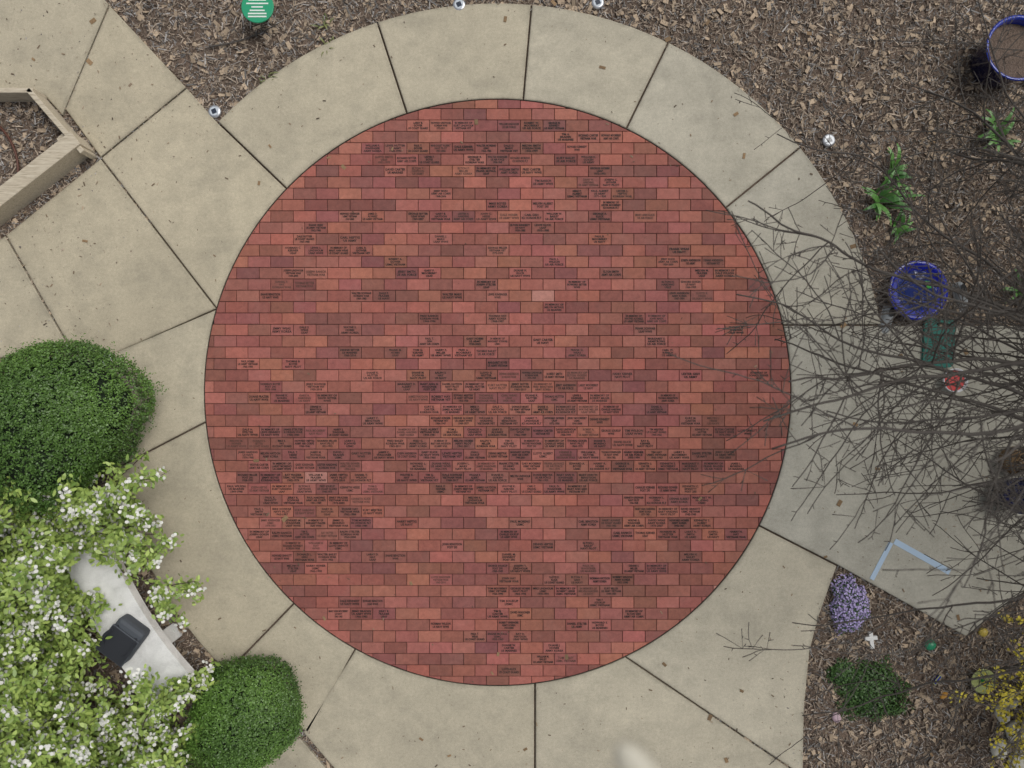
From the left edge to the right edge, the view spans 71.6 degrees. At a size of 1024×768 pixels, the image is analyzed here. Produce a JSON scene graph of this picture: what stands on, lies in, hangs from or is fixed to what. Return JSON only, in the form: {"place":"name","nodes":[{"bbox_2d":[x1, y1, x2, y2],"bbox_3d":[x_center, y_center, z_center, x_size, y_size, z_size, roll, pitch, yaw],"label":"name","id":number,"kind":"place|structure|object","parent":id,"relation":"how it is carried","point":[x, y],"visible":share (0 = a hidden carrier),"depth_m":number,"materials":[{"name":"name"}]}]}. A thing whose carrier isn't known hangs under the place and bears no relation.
{"place":"outdoors","nodes":[
{"label":"outdoors","id":0,"kind":"place"},
{"bbox_2d":[204,99,790,685],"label":"brick paving","id":1,"kind":"structure","parent":0,"point":[671,194],"depth_m":6.35,"materials":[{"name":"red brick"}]},
{"bbox_2d":[227,122,767,672],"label":"brick engravings","id":2,"kind":"object","parent":1,"relation":"on","point":[469,386],"visible":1,"depth_m":6.35,"materials":[{"name":"black"}]},
{"bbox_2d":[0,0,1023,767],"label":"concrete paving","id":3,"kind":"structure","parent":0,"point":[202,212],"depth_m":6.35,"materials":[{"name":"beige concrete"}]},
{"bbox_2d":[0,0,1008,767],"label":"fallen leaves","id":4,"kind":"object","parent":3,"relation":"on","point":[90,62],"visible":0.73,"depth_m":6.34,"materials":[{"name":"brown plant"}]},
{"bbox_2d":[870,539,950,579],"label":"framing square","id":5,"kind":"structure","parent":3,"relation":"on","point":[916,553],"depth_m":6.35,"materials":[{"name":"silver metal"}]},
{"bbox_2d":[880,282,967,333],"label":"rocks","id":6,"kind":"object","parent":3,"relation":"on","point":[890,316],"visible":0.41,"depth_m":6.32,"materials":[{"name":"grey"}]},
{"bbox_2d":[921,318,954,367],"bbox_3d":[3.808,-0.365,6.335,0.275,0.027,0.430,3,90,0],"label":"kneeling pad","id":7,"kind":"object","parent":3,"relation":"on","point":[942,347],"visible":0.34,"depth_m":6.32,"materials":[{"name":"teal plastic"}]},
{"bbox_2d":[942,368,967,392],"bbox_3d":[3.927,-0.032,6.311,0.216,0.075,0.216,0,90,0],"label":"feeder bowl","id":8,"kind":"object","parent":3,"relation":"on","point":[954,387],"visible":0.35,"depth_m":6.30,"materials":[{"name":"red"}]},
{"bbox_2d":[992,477,1023,513],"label":"blue pot","id":9,"kind":"object","parent":3,"relation":"on","point":[1019,483],"visible":0.23,"depth_m":6.19,"materials":[{"name":"blue ceramic"}]},
{"bbox_2d":[998,446,1023,474],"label":"wicker ball","id":10,"kind":"object","parent":3,"relation":"on","point":[1012,460],"visible":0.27,"depth_m":6.21,"materials":[{"name":"brown wicker"}]},
{"bbox_2d":[0,0,1023,767],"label":"soil ground","id":11,"kind":"structure","parent":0,"point":[818,136],"depth_m":6.38,"materials":[{"name":"brown soil"}]},
{"bbox_2d":[0,126,18,172],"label":"garden hose","id":12,"kind":"object","parent":11,"relation":"on","point":[11,143],"visible":0.52,"depth_m":6.34,"materials":[{"name":"brown rubber"}]},
{"bbox_2d":[0,88,97,226],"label":"planter timbers","id":13,"kind":"object","parent":11,"relation":"on","point":[69,150],"visible":1,"depth_m":6.18,"materials":[{"name":"brown wood"}]},
{"bbox_2d":[0,689,98,725],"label":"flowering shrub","id":14,"kind":"object","parent":11,"relation":"on","point":[92,695],"visible":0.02,"depth_m":6.04,"materials":[{"name":"green plant"}]},
{"bbox_2d":[0,562,100,727],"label":"flowering tree","id":15,"kind":"object","parent":11,"relation":"on","point":[58,634],"visible":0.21,"depth_m":5.68,"materials":[{"name":"green plant"}]},
{"bbox_2d":[0,451,169,717],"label":"flowering tree","id":16,"kind":"object","parent":11,"relation":"on","point":[56,561],"visible":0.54,"depth_m":5.62,"materials":[{"name":"green plant"}]},
{"bbox_2d":[0,663,203,767],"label":"flowering tree","id":17,"kind":"object","parent":11,"relation":"on","point":[155,715],"visible":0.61,"depth_m":5.62,"materials":[{"name":"green plant"}]},
{"bbox_2d":[0,454,208,662],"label":"flowering tree","id":18,"kind":"object","parent":11,"relation":"on","point":[73,510],"visible":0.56,"depth_m":5.54,"materials":[{"name":"green plant"}]},
{"bbox_2d":[0,572,220,767],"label":"flowering tree","id":19,"kind":"object","parent":11,"relation":"on","point":[32,737],"visible":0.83,"depth_m":5.43,"materials":[{"name":"green plant"}]},
{"bbox_2d":[50,518,194,702],"bbox_3d":[-3.297,1.796,6.143,0.510,0.485,1.933,-28,90,0],"label":"curved bench","id":20,"kind":"object","parent":11,"relation":"on","point":[159,653],"visible":0.45,"depth_m":5.90,"materials":[{"name":"concrete"}]},
{"bbox_2d":[95,614,149,666],"bbox_3d":[-3.181,2.095,5.804,0.272,0.193,0.330,36,90,0],"label":"tote bag","id":21,"kind":"object","parent":20,"relation":"on","point":[129,633],"visible":0.99,"depth_m":5.75,"materials":[{"name":"grey fabric"}]},
{"bbox_2d":[180,651,307,767],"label":"boxwood shrub","id":22,"kind":"object","parent":11,"relation":"on","point":[243,710],"visible":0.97,"depth_m":5.81,"materials":[{"name":"green plant"}]},
{"bbox_2d":[241,0,273,22],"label":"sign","id":23,"kind":"object","parent":11,"relation":"on","point":[257,11],"visible":1,"depth_m":6.13,"materials":[{"name":"green"}]},
{"bbox_2d":[259,72,278,83],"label":"weed plant","id":24,"kind":"object","parent":11,"relation":"on","point":[271,73],"visible":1,"depth_m":6.35,"materials":[{"name":"green plant"}]},
{"bbox_2d":[310,13,332,29],"bbox_3d":[-1.695,-3.236,6.362,0.157,0.046,0.184,34,90,0],"label":"weed plant","id":25,"kind":"object","parent":11,"relation":"on","point":[323,22],"visible":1,"depth_m":6.35,"materials":[{"name":"green plant"}]},
{"bbox_2d":[319,37,333,55],"bbox_3d":[-1.642,-3.025,6.361,0.152,0.048,0.188,-7,90,0],"label":"weed plant","id":26,"kind":"object","parent":11,"relation":"on","point":[326,43],"visible":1,"depth_m":6.34,"materials":[{"name":"green plant"}]},
{"bbox_2d":[103,0,834,362],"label":"ground lights","id":27,"kind":"object","parent":11,"relation":"on","point":[217,112],"visible":0.73,"depth_m":6.35,"materials":[{"name":"grey"}]},
{"bbox_2d":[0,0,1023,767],"bbox_3d":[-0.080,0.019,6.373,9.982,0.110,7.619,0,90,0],"label":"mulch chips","id":28,"kind":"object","parent":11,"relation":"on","point":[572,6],"visible":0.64,"depth_m":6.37,"materials":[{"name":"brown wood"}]},
{"bbox_2d":[0,333,168,520],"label":"boxwood shrub","id":29,"kind":"object","parent":28,"relation":"on","point":[61,414],"visible":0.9,"depth_m":5.65,"materials":[{"name":"green plant"}]},
{"bbox_2d":[208,23,277,46],"bbox_3d":[-2.399,-3.108,6.357,0.659,0.017,0.050,-18,90,0],"label":"fallen stick","id":30,"kind":"object","parent":28,"relation":"on","point":[240,39],"visible":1,"depth_m":6.35,"materials":[{"name":"brown wood"}]},
{"bbox_2d":[825,657,856,684],"bbox_3d":[2.966,2.583,6.342,0.297,0.085,0.270,20,90,0],"label":"small plant","id":31,"kind":"object","parent":11,"relation":"on","point":[846,675],"visible":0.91,"depth_m":6.33,"materials":[{"name":"green plant"}]},
{"bbox_2d":[665,0,1023,767],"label":"bare crabapple tree","id":32,"kind":"object","parent":11,"relation":"on","point":[997,310],"visible":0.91,"depth_m":4.68,"materials":[{"name":"grey plant"}]},
{"bbox_2d":[828,573,871,635],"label":"purple flowers","id":33,"kind":"object","parent":11,"relation":"on","point":[849,602],"visible":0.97,"depth_m":6.29,"materials":[{"name":"purple plant"}]},
{"bbox_2d":[864,631,877,648],"bbox_3d":[3.217,2.298,6.364,0.112,0.032,0.152,0,90,0],"label":"cross ornament","id":34,"kind":"object","parent":11,"relation":"on","point":[871,638],"visible":0.84,"depth_m":6.35,"materials":[{"name":"white"}]},
{"bbox_2d":[833,654,915,721],"bbox_3d":[3.262,2.732,6.328,0.758,0.119,0.611,0,90,0],"label":"shrub","id":35,"kind":"object","parent":11,"relation":"on","point":[857,696],"visible":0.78,"depth_m":6.32,"materials":[{"name":"green plant"}]},
{"bbox_2d":[862,167,924,223],"bbox_3d":[3.354,-1.645,6.307,0.531,0.155,0.429,-29,90,0],"label":"tulip plant","id":36,"kind":"object","parent":11,"relation":"on","point":[878,206],"visible":0.81,"depth_m":6.29,"materials":[{"name":"green plant"}]},
{"bbox_2d":[884,144,913,198],"bbox_3d":[3.446,-1.876,6.316,0.243,0.137,0.513,0,90,0],"label":"tulip plant","id":37,"kind":"object","parent":11,"relation":"on","point":[903,174],"visible":0.67,"depth_m":6.30,"materials":[{"name":"green plant"}]},
{"bbox_2d":[891,209,914,243],"bbox_3d":[3.440,-1.421,6.335,0.279,0.101,0.244,-35,90,0],"label":"tulip plant","id":38,"kind":"object","parent":11,"relation":"on","point":[900,229],"visible":0.64,"depth_m":6.31,"materials":[{"name":"green plant"}]},
{"bbox_2d":[888,260,947,319],"bbox_3d":[3.583,-0.824,6.317,0.530,0.136,0.530,0,90,0],"label":"bird bath","id":39,"kind":"object","parent":11,"relation":"on","point":[909,291],"visible":0.41,"depth_m":6.28,"materials":[{"name":"blue ceramic"}]},
{"bbox_2d":[832,614,1023,767],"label":"ornaments","id":40,"kind":"object","parent":11,"relation":"on","point":[983,633],"visible":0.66,"depth_m":6.34},
{"bbox_2d":[933,669,995,693],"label":"garden ornaments","id":41,"kind":"object","parent":11,"relation":"on","point":[975,683],"visible":0.56,"depth_m":6.33},
{"bbox_2d":[947,612,1023,767],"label":"forsythia shrub","id":42,"kind":"object","parent":11,"relation":"on","point":[1004,712],"visible":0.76,"depth_m":5.98,"materials":[{"name":"yellow plant"}]},
{"bbox_2d":[969,15,1023,88],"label":"plant pot","id":43,"kind":"object","parent":11,"relation":"on","point":[1014,65],"visible":0.81,"depth_m":6.13,"materials":[{"name":"ceramic"}]},
{"bbox_2d":[977,107,1020,151],"bbox_3d":[4.316,-2.245,6.306,0.411,0.158,0.403,0,90,0],"label":"tulip plant","id":44,"kind":"object","parent":11,"relation":"on","point":[992,119],"visible":0.54,"depth_m":6.28,"materials":[{"name":"green plant"}]},
{"bbox_2d":[1000,268,1022,298],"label":"tulip plant","id":45,"kind":"object","parent":11,"relation":"on","point":[1006,288],"visible":0.28,"depth_m":6.30,"materials":[{"name":"green plant"}]},
{"bbox_2d":[613,740,658,767],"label":"drone landing leg","id":46,"kind":"object","parent":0,"point":[627,754],"visible":1,"depth_m":1.00,"materials":[{"name":"beige plastic"}]}
]}

